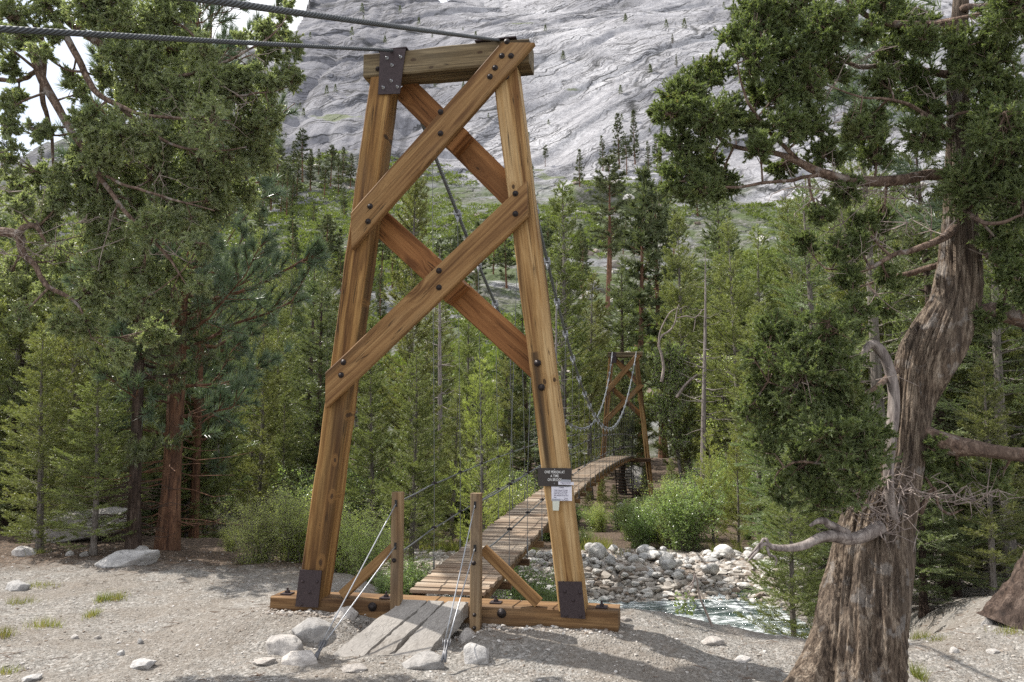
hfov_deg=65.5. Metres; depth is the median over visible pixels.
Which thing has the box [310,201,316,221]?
pine tree
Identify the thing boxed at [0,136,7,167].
pine tree
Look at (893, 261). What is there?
pine tree
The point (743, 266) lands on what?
pine tree
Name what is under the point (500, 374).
pine tree
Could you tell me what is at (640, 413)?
bridge tower
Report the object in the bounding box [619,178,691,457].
pine tree
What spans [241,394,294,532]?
pine tree
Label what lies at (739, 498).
pine tree
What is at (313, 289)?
pine tree
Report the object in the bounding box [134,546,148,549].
boulder
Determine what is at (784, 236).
pine tree
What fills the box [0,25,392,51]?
backstay cable
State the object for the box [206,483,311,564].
leafy bush
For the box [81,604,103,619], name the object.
grass tuft
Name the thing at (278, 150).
pine tree
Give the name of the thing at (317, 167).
pine tree
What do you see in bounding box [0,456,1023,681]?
ground
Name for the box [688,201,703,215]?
pine tree
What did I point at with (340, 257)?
pine tree
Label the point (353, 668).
boulder
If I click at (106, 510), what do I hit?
boulder
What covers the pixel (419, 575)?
leafy bush
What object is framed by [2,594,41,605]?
grass tuft
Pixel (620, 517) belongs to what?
leafy bush
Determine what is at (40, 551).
grass tuft
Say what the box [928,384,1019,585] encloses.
pine tree
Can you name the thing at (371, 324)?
pine tree
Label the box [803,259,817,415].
pine tree
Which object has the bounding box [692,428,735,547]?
pine tree
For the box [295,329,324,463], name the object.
pine tree
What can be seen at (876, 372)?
fir tree
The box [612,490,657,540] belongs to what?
leafy bush
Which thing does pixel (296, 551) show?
leafy bush
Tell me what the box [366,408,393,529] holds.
pine tree
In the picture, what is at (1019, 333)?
pine tree
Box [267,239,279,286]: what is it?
pine tree
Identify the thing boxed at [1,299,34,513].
pine tree
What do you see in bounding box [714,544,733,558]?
boulder
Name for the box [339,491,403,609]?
guard post
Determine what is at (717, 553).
boulder
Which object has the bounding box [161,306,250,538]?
pine tree
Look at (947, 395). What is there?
pine tree
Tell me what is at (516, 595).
leafy bush
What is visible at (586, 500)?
pine tree
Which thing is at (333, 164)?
pine tree
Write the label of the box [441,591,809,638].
water
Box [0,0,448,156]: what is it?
sky
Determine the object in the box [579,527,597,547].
leafy bush
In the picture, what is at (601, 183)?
pine tree
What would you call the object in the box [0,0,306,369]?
juniper tree
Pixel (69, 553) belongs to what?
boulder
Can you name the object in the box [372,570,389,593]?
leafy bush
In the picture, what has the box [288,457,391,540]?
leafy bush
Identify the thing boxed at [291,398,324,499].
pine tree
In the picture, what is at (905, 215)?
pine tree
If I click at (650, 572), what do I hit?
boulder
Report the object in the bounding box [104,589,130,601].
grass tuft
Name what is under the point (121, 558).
boulder
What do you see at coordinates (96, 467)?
pine tree
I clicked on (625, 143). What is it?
pine tree
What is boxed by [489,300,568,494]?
pine tree
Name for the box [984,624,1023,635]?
grass tuft
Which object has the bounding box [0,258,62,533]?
pine tree
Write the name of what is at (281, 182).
pine tree
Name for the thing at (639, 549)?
boulder
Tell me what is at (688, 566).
boulder
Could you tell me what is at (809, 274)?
fir tree
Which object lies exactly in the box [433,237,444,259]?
pine tree
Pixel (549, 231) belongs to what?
pine tree
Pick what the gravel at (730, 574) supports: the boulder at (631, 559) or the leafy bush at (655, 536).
the boulder at (631, 559)
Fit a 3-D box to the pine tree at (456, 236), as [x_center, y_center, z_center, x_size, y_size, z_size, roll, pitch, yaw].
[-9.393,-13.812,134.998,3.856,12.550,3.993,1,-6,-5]
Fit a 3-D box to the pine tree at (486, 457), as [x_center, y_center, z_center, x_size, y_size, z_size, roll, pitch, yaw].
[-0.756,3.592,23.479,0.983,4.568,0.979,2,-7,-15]
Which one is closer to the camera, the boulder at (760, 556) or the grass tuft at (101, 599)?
the grass tuft at (101, 599)
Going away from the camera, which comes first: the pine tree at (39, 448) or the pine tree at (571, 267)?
the pine tree at (39, 448)
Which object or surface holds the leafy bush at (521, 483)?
on the ground at (611, 650)
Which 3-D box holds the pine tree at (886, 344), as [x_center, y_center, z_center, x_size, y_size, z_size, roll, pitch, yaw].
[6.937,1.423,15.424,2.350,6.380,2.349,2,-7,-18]
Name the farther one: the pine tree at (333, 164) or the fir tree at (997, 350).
the pine tree at (333, 164)
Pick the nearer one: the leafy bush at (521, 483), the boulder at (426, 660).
the boulder at (426, 660)
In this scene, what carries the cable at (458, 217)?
hanging from the bridge tower at (485, 69)
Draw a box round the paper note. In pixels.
[552,499,559,510]
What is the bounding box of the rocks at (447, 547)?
[404,534,796,556]
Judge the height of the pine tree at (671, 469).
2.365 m
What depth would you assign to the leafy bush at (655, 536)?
23.10 m
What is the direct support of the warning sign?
attached to the bridge tower at (485, 69)
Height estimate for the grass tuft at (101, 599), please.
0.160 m
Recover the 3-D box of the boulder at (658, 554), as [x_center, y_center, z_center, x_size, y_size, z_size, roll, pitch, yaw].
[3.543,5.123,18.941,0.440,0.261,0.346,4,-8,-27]
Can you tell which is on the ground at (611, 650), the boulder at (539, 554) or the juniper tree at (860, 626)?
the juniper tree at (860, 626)
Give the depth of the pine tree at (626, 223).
184.64 m
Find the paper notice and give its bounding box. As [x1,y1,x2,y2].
[551,486,571,500]
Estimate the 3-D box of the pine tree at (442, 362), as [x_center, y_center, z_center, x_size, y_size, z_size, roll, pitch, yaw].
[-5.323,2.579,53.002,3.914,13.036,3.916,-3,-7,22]
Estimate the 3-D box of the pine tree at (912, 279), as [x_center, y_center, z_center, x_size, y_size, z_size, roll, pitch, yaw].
[8.488,0.617,17.488,3.622,9.037,4.066,-1,-6,11]
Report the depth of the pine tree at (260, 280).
33.64 m
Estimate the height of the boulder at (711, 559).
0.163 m
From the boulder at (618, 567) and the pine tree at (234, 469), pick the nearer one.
the boulder at (618, 567)
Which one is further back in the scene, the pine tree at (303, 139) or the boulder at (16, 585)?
the pine tree at (303, 139)
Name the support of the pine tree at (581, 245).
on the mountain
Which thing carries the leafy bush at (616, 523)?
on the ground at (611, 650)
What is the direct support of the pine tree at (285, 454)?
on the ground at (611, 650)
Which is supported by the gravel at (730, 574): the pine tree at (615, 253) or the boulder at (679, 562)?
the boulder at (679, 562)
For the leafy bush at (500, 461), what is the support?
on the ground at (611, 650)
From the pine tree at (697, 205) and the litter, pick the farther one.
the pine tree at (697, 205)
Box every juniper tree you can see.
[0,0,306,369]
[644,0,1023,681]
[789,0,1023,630]
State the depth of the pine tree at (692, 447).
37.64 m
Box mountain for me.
[0,0,1023,457]
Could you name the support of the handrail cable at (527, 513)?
attached to the guard post at (517, 582)
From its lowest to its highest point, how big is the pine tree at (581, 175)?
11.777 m
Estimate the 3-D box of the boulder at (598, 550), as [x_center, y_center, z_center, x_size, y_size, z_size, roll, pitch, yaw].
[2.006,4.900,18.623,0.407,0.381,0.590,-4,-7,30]
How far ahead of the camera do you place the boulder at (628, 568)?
17.44 m
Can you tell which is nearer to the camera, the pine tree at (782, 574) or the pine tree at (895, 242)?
the pine tree at (782, 574)
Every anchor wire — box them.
[314,504,395,658]
[441,505,474,662]
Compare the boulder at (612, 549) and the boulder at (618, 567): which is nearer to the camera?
the boulder at (618, 567)
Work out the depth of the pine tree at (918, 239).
13.73 m
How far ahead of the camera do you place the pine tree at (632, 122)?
293.12 m
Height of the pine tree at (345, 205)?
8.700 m
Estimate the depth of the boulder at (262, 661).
6.87 m
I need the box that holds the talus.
[0,149,925,426]
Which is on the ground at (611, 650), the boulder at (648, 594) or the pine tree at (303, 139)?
the boulder at (648, 594)
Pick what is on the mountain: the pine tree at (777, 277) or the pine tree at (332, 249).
the pine tree at (332, 249)
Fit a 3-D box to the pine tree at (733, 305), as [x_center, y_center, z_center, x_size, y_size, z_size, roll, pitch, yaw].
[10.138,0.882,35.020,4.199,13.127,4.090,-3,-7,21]
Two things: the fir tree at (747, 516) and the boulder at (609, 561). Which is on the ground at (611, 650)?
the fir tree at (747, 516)
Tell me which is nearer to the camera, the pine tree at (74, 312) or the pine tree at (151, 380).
the pine tree at (151, 380)
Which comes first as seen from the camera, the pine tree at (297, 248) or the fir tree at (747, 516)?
the fir tree at (747, 516)
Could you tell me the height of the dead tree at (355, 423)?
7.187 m
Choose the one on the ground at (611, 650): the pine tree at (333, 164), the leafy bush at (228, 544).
the leafy bush at (228, 544)
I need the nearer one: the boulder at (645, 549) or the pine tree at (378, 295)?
the boulder at (645, 549)
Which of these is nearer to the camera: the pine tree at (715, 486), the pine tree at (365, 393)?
the pine tree at (715, 486)
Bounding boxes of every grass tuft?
[0,625,19,638]
[0,663,24,675]
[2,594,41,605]
[21,613,65,630]
[25,548,52,554]
[26,578,60,588]
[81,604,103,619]
[90,590,116,603]
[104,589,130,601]
[907,658,931,681]
[909,629,935,640]
[918,633,951,641]
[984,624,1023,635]
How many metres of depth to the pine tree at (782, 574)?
10.56 m
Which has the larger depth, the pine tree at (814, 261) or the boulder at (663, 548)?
the pine tree at (814, 261)
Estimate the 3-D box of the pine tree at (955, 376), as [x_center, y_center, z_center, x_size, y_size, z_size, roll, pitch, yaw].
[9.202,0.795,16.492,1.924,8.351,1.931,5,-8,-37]
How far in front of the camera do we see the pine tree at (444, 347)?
34.41 m
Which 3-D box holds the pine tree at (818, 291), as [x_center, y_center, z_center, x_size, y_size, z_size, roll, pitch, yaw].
[7.765,0.911,17.776,3.199,8.503,3.591,-2,-7,17]
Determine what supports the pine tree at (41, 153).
on the mountain
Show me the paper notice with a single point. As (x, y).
(562, 493)
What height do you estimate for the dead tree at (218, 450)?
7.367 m
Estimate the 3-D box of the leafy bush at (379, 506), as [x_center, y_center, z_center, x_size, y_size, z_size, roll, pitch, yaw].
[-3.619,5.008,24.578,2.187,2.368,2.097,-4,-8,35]
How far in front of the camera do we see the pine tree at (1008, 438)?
14.35 m
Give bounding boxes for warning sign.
[538,468,571,485]
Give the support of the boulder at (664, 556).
on the gravel at (730, 574)
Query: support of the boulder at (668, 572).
on the gravel at (730, 574)
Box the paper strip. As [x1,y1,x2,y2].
[558,479,573,484]
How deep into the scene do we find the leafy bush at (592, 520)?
26.49 m
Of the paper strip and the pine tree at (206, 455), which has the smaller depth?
the paper strip
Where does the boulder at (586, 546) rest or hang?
on the gravel at (730, 574)
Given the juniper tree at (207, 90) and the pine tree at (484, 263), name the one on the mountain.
the pine tree at (484, 263)
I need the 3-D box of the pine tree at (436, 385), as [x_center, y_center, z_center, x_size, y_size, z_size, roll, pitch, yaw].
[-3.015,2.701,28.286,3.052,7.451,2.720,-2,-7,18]
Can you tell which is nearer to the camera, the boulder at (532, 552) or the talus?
the boulder at (532, 552)
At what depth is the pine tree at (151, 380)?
17.79 m
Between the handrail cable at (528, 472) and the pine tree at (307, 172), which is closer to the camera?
the handrail cable at (528, 472)
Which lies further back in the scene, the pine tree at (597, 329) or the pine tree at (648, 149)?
the pine tree at (648, 149)
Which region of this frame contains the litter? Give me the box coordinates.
[0,549,1010,681]
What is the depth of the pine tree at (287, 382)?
29.90 m
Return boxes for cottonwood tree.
[649,304,733,484]
[691,353,749,455]
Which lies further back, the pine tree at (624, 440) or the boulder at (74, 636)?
the pine tree at (624, 440)
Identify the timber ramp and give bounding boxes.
[333,599,467,656]
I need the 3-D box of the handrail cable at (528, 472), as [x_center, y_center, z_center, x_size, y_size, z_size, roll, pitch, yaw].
[2.964,3.122,24.244,0.088,0.593,33.906,-1,-6,11]
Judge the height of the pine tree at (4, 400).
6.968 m
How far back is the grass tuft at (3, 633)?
7.70 m
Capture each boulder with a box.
[5,580,30,590]
[11,546,36,556]
[22,673,41,681]
[30,507,141,542]
[65,551,73,555]
[71,634,78,638]
[79,551,88,556]
[94,549,159,567]
[117,650,124,655]
[130,658,156,668]
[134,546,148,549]
[137,638,143,643]
[251,657,275,665]
[265,634,303,655]
[281,650,317,666]
[291,617,333,642]
[332,606,358,620]
[341,663,367,672]
[401,650,444,669]
[459,628,474,642]
[463,642,488,663]
[529,549,535,555]
[536,551,543,557]
[536,558,545,564]
[545,551,551,556]
[584,543,591,552]
[588,542,606,559]
[589,557,598,562]
[600,596,609,600]
[605,558,615,564]
[608,544,617,552]
[614,565,622,570]
[620,616,630,620]
[621,572,628,576]
[623,552,631,558]
[624,566,632,571]
[625,465,647,494]
[627,556,639,562]
[627,588,636,593]
[630,581,639,585]
[636,544,648,553]
[638,553,647,559]
[642,547,653,551]
[643,592,652,597]
[645,552,655,559]
[647,569,653,577]
[653,551,669,560]
[659,546,666,550]
[659,553,673,565]
[661,559,677,570]
[664,570,673,574]
[673,571,683,577]
[674,568,684,572]
[675,559,681,566]
[683,564,691,568]
[701,636,724,644]
[702,563,719,574]
[703,549,711,554]
[705,557,718,561]
[711,551,721,558]
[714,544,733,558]
[719,588,729,591]
[735,655,750,662]
[737,582,749,588]
[743,551,752,558]
[755,553,763,560]
[949,646,959,652]
[980,618,995,625]
[986,648,999,653]
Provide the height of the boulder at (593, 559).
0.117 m
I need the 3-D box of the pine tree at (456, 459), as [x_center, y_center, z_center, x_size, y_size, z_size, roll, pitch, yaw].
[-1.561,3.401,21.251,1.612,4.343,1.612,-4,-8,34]
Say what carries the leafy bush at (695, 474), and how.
on the ground at (611, 650)
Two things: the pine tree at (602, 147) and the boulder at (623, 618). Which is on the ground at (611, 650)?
the boulder at (623, 618)
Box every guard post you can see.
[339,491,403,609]
[469,493,542,632]
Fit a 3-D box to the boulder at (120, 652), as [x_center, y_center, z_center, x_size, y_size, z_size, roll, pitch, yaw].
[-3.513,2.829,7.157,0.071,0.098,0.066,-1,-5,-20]
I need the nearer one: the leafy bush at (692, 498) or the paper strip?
the paper strip
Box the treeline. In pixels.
[285,2,908,155]
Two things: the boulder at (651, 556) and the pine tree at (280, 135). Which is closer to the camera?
the boulder at (651, 556)
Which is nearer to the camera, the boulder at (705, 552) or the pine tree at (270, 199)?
the boulder at (705, 552)
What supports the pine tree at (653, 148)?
on the mountain
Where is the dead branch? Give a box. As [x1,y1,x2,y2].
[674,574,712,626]
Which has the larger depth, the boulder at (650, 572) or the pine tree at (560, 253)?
the pine tree at (560, 253)
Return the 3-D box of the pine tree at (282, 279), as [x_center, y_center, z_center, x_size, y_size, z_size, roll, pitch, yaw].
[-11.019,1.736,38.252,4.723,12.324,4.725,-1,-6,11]
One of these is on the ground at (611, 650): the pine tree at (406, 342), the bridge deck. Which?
the pine tree at (406, 342)
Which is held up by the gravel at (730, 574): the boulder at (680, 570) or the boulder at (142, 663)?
the boulder at (680, 570)
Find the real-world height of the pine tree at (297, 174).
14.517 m
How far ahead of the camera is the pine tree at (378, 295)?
118.33 m
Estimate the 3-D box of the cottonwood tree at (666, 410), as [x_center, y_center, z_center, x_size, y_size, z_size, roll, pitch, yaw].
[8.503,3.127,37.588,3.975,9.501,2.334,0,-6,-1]
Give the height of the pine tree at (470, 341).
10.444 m
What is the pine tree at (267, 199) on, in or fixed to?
on the mountain
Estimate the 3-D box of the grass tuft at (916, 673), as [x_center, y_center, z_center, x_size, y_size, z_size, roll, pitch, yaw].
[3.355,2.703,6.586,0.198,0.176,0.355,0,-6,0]
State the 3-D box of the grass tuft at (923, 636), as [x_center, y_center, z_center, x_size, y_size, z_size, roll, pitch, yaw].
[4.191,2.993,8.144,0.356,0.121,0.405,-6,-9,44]
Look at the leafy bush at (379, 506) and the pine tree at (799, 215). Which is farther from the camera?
the pine tree at (799, 215)
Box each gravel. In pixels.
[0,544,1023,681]
[261,608,624,641]
[377,548,969,610]
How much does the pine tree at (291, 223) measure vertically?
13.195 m
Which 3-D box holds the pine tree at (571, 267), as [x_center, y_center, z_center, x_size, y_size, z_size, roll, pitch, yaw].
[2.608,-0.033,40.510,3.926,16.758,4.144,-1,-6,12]
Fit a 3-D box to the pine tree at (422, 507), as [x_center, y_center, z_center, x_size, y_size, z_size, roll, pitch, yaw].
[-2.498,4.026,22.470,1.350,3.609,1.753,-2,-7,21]
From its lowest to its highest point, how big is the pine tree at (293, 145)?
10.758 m
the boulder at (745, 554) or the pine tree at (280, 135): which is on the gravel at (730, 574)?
the boulder at (745, 554)
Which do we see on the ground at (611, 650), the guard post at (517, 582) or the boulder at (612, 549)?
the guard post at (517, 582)
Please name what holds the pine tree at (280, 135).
on the mountain
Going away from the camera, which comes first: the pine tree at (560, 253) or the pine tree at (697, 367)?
the pine tree at (697, 367)
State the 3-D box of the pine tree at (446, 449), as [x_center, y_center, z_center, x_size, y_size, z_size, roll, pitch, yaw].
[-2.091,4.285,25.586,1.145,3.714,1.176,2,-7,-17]
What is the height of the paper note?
0.109 m
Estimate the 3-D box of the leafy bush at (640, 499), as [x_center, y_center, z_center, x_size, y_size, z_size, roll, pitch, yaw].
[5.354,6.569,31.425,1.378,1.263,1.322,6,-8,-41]
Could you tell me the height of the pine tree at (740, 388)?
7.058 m
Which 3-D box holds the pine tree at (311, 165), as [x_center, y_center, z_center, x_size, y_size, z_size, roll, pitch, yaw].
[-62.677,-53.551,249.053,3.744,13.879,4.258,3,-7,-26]
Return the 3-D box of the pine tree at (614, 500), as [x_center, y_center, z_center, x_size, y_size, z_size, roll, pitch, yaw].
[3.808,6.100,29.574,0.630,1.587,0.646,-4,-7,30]
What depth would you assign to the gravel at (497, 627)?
7.51 m
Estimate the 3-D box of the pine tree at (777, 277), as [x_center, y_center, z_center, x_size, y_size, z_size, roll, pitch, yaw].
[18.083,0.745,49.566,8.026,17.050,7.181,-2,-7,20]
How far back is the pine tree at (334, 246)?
138.75 m
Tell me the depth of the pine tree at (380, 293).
114.45 m
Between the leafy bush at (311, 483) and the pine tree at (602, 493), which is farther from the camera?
the pine tree at (602, 493)
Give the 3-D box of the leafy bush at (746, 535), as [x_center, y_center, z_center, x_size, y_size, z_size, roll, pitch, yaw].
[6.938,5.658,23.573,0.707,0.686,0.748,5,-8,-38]
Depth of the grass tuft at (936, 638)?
7.68 m
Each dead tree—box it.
[209,260,244,537]
[354,323,376,479]
[419,248,463,527]
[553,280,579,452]
[677,248,731,491]
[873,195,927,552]
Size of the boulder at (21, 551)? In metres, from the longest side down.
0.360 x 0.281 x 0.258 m
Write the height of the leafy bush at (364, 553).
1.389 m
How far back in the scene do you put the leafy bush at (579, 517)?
27.36 m
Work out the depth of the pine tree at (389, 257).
135.11 m
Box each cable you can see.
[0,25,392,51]
[182,0,500,41]
[394,433,614,500]
[404,446,614,549]
[421,124,616,569]
[482,434,634,500]
[489,446,634,546]
[508,205,636,565]
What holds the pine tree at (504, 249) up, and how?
on the mountain
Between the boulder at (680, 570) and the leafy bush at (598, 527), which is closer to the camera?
the boulder at (680, 570)
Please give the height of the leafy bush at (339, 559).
1.573 m
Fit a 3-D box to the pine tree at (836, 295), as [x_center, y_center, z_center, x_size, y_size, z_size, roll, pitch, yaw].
[6.632,0.088,15.656,2.841,9.061,3.222,4,-7,-31]
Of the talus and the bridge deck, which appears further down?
the bridge deck
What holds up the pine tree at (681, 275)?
on the ground at (611, 650)
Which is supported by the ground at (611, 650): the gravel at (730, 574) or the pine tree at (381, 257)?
the gravel at (730, 574)
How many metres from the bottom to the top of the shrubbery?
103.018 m
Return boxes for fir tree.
[727,178,914,631]
[730,277,838,585]
[741,113,1023,610]
[920,150,1023,593]
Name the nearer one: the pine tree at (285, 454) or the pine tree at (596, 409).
the pine tree at (285, 454)
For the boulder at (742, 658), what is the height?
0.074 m
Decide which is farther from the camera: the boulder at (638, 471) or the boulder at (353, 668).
the boulder at (638, 471)
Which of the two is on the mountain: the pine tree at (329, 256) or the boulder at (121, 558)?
the pine tree at (329, 256)
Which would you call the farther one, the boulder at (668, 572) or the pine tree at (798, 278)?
the pine tree at (798, 278)
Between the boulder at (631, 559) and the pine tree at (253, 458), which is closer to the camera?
the boulder at (631, 559)
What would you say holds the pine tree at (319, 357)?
on the ground at (611, 650)
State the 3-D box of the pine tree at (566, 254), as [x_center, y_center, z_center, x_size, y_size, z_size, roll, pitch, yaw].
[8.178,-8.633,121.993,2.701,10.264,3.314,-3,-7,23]
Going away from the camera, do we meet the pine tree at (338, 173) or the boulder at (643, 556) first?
the boulder at (643, 556)
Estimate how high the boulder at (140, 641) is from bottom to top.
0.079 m
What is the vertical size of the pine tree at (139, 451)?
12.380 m
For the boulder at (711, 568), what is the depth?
17.46 m
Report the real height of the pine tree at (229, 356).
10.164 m
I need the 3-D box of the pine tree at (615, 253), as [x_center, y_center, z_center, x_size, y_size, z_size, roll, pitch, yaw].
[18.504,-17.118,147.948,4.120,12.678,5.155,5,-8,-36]
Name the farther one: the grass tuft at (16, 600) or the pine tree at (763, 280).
the pine tree at (763, 280)
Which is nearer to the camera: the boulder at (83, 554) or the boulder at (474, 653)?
the boulder at (474, 653)
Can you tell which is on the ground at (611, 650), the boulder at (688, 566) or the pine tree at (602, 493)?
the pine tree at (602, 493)
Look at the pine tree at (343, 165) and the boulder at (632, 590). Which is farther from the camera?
the pine tree at (343, 165)
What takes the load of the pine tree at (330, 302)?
on the ground at (611, 650)
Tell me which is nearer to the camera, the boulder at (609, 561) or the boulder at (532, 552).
the boulder at (609, 561)
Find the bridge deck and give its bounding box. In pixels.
[410,456,634,598]
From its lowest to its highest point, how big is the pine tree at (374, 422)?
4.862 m
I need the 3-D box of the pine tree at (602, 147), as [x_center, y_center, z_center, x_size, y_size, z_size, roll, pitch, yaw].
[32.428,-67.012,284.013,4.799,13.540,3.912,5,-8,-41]
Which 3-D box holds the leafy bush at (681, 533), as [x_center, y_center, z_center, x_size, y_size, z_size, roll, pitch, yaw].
[4.627,4.567,21.049,2.459,2.255,2.323,-3,-7,23]
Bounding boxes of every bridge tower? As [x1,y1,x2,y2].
[270,36,620,631]
[597,352,653,501]
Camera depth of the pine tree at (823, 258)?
28.21 m
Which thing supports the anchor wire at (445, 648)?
attached to the guard post at (517, 582)
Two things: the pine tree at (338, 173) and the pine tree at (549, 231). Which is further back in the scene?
the pine tree at (338, 173)
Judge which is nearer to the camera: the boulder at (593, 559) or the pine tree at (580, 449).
the boulder at (593, 559)
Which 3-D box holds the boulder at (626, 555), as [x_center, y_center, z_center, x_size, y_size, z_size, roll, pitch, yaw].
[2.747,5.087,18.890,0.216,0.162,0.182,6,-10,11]
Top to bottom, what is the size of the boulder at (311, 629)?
0.331 m
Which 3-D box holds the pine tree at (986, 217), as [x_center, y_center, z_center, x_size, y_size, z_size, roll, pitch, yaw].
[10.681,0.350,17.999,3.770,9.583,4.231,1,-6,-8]
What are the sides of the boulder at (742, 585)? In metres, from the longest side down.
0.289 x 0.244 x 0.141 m
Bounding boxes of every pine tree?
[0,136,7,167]
[0,186,89,536]
[0,205,39,392]
[0,211,51,445]
[0,218,129,540]
[0,233,89,536]
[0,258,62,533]
[0,323,95,550]
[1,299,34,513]
[7,256,148,514]
[9,216,46,340]
[31,248,70,394]
[36,142,44,164]
[40,358,142,558]
[47,0,333,550]
[51,280,163,534]
[52,306,96,504]
[66,0,223,549]
[75,322,185,535]
[80,241,204,534]
[81,369,161,534]
[84,386,181,535]
[128,2,284,537]
[145,269,260,537]
[154,372,227,537]
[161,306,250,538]
[201,270,281,531]
[222,333,253,526]
[223,282,272,509]
[224,300,302,544]
[228,363,276,527]
[237,227,281,489]
[240,223,254,261]
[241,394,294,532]
[251,202,268,243]
[252,284,313,508]
[254,327,314,504]
[255,188,270,222]
[261,252,326,474]
[264,260,324,499]
[265,265,335,483]
[267,164,279,210]
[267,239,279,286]
[267,276,359,504]
[267,394,301,547]
[272,142,288,198]
[274,133,287,185]
[275,169,287,211]
[279,156,295,201]
[280,171,293,215]
[283,209,303,272]
[287,175,298,205]
[289,141,295,166]
[290,128,312,181]
[290,237,305,286]
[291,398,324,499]
[292,153,303,195]
[294,253,373,474]
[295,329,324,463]
[302,260,338,365]
[304,160,313,190]
[305,149,316,190]
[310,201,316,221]
[315,149,321,174]
[316,214,341,258]
[319,161,331,198]
[320,219,326,274]
[324,247,332,273]
[325,144,339,185]
[326,233,335,276]
[329,244,337,287]
[332,228,345,278]
[333,153,343,194]
[335,246,343,291]
[337,147,347,177]
[340,186,347,214]
[343,363,406,553]
[346,153,355,186]
[350,323,385,456]
[351,378,384,519]
[360,286,399,455]
[362,347,455,574]
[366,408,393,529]
[375,264,386,320]
[375,275,384,310]
[377,176,450,548]
[377,239,389,276]
[383,248,399,287]
[388,315,466,522]
[403,427,445,542]
[408,302,456,454]
[417,300,479,473]
[426,388,479,546]
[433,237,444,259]
[436,417,462,531]
[440,235,458,260]
[443,353,513,545]
[444,317,496,466]
[446,225,461,256]
[450,333,491,460]
[456,233,468,282]
[467,221,486,286]
[472,268,485,298]
[475,351,534,467]
[475,386,501,528]
[477,320,539,490]
[487,247,498,273]
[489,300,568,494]
[495,239,516,288]
[528,179,601,468]
[541,216,557,270]
[543,144,548,166]
[543,240,551,288]
[557,252,567,302]
[558,270,629,498]
[560,253,571,305]
[566,304,625,458]
[572,439,584,497]
[573,149,584,186]
[574,234,593,296]
[575,223,589,288]
[579,381,600,462]
[580,259,661,493]
[581,486,594,518]
[584,154,637,314]
[596,163,676,456]
[596,479,610,513]
[597,135,607,170]
[601,216,620,280]
[606,484,620,524]
[609,112,625,168]
[619,133,631,174]
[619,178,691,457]
[622,204,629,240]
[625,372,641,466]
[628,109,639,164]
[638,210,720,489]
[640,464,654,496]
[644,141,652,168]
[650,133,663,167]
[655,252,717,470]
[665,458,678,490]
[667,210,679,253]
[668,199,755,458]
[671,305,712,469]
[674,341,706,487]
[678,253,752,473]
[684,282,716,451]
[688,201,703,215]
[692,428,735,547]
[693,216,771,472]
[699,238,760,440]
[711,223,792,482]
[715,432,758,549]
[722,300,790,540]
[725,290,745,460]
[733,445,826,638]
[750,178,824,458]
[752,258,816,473]
[761,225,813,456]
[771,195,805,456]
[773,392,845,618]
[781,133,932,519]
[797,220,916,562]
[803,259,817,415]
[812,247,844,314]
[814,221,843,302]
[831,261,894,517]
[841,169,975,569]
[861,125,1023,597]
[873,196,908,264]
[876,230,914,327]
[885,248,923,324]
[893,196,911,262]
[900,183,1023,585]
[912,411,978,618]
[919,185,992,574]
[919,203,1022,571]
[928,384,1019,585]
[939,358,1023,595]
[947,295,1023,570]
[961,221,1023,567]
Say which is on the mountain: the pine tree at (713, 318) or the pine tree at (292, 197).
the pine tree at (292, 197)
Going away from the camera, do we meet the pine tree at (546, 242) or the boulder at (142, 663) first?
the boulder at (142, 663)
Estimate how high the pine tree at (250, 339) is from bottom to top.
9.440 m
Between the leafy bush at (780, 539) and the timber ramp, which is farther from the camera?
the leafy bush at (780, 539)
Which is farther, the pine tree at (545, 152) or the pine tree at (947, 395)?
the pine tree at (545, 152)
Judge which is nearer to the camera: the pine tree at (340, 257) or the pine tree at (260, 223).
the pine tree at (340, 257)
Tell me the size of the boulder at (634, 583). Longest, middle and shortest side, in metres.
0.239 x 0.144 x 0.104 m
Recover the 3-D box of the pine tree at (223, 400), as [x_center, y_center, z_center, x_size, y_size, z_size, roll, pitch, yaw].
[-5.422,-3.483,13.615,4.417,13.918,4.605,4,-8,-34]
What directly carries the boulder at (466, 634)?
on the ground at (611, 650)
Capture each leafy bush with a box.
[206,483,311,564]
[217,523,245,550]
[253,480,375,561]
[255,483,353,562]
[269,460,368,536]
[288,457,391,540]
[302,490,407,575]
[336,509,411,589]
[372,552,432,594]
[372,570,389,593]
[374,474,417,531]
[375,457,456,535]
[425,461,488,531]
[449,455,520,531]
[463,473,536,526]
[471,461,543,516]
[489,559,557,601]
[534,573,557,601]
[539,533,550,540]
[575,502,590,526]
[577,506,613,529]
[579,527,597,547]
[580,500,614,532]
[606,499,644,540]
[608,500,662,548]
[611,497,644,518]
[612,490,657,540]
[612,510,622,529]
[624,496,666,541]
[628,495,658,509]
[636,470,717,548]
[638,472,732,551]
[658,469,724,540]
[680,452,726,489]
[687,477,736,523]
[692,449,765,519]
[723,460,795,541]
[740,521,755,539]
[753,504,800,542]
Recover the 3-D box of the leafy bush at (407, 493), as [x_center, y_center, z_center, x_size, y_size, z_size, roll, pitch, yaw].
[-3.104,4.818,24.717,3.000,2.751,2.834,5,-8,-38]
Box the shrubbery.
[0,149,1019,449]
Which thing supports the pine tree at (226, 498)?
on the ground at (611, 650)
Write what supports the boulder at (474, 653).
on the ground at (611, 650)

